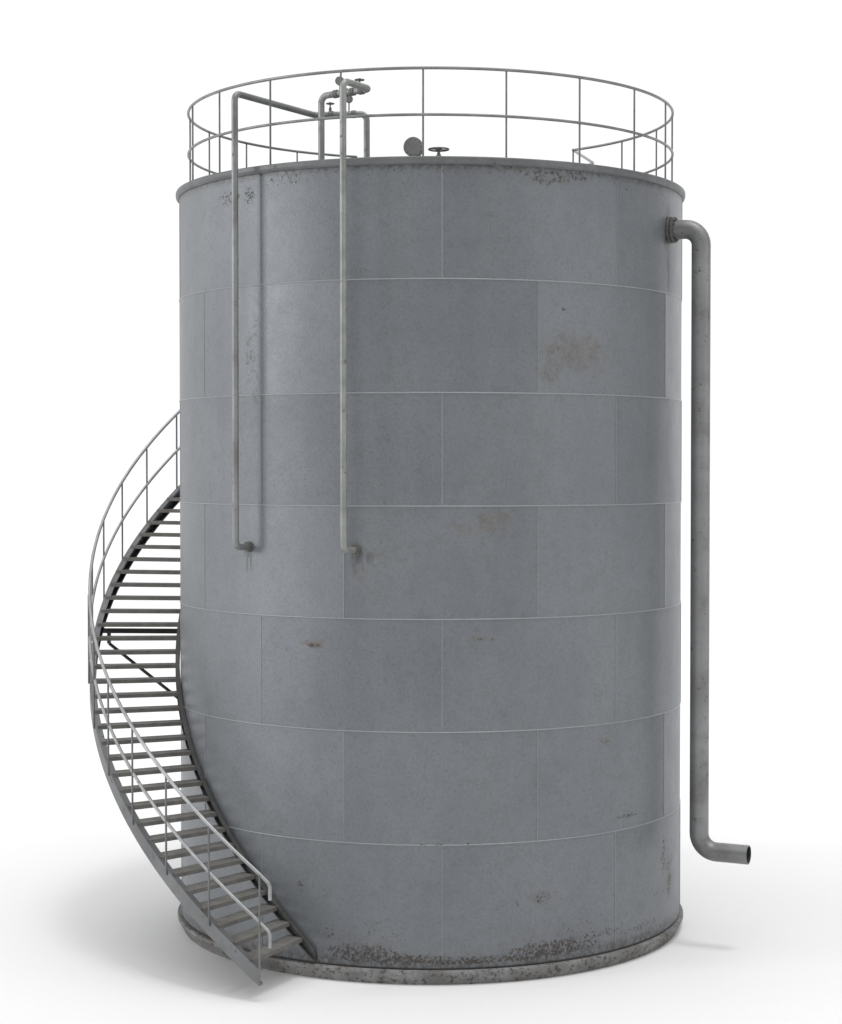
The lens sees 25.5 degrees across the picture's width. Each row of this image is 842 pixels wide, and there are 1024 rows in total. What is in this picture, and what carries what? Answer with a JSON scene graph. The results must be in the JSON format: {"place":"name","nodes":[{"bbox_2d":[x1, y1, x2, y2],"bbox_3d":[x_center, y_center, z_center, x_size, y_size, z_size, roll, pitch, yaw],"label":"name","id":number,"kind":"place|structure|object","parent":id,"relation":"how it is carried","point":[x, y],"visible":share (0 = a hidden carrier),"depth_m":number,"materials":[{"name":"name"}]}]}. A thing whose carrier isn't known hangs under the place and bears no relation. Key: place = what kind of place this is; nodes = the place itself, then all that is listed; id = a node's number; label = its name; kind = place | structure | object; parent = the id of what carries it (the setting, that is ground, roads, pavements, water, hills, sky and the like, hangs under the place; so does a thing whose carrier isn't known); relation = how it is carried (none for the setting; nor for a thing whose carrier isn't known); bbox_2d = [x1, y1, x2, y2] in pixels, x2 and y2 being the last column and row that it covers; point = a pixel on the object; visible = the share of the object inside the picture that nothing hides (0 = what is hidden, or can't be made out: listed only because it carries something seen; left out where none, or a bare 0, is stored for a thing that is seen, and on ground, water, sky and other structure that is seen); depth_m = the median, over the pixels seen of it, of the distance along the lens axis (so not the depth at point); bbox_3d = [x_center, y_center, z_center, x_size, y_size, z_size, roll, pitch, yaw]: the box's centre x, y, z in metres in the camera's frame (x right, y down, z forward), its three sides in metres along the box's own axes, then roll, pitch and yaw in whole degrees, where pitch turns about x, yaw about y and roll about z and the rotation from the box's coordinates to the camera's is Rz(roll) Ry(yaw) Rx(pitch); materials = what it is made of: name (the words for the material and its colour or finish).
{"place":"outdoors","nodes":[
{"label":"outdoors","id":0,"kind":"place"},
{"bbox_2d":[0,480,841,1023],"bbox_3d":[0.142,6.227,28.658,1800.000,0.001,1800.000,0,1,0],"label":"ground","id":1,"kind":"structure","parent":0,"point":[92,930],"depth_m":37.06,"materials":[{"name":"white"}]},
{"bbox_2d":[88,66,750,985],"bbox_3d":[-0.636,0.076,28.897,9.035,12.285,9.160,0,1,-15],"label":"storage tank","id":2,"kind":"object","parent":1,"relation":"on","point":[426,496],"visible":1,"depth_m":25.15,"materials":[{"name":"grey metal"}]},
{"bbox_2d":[0,0,841,479],"label":"sky","id":3,"kind":"structure","parent":0,"point":[96,96],"materials":[{"name":"white"}]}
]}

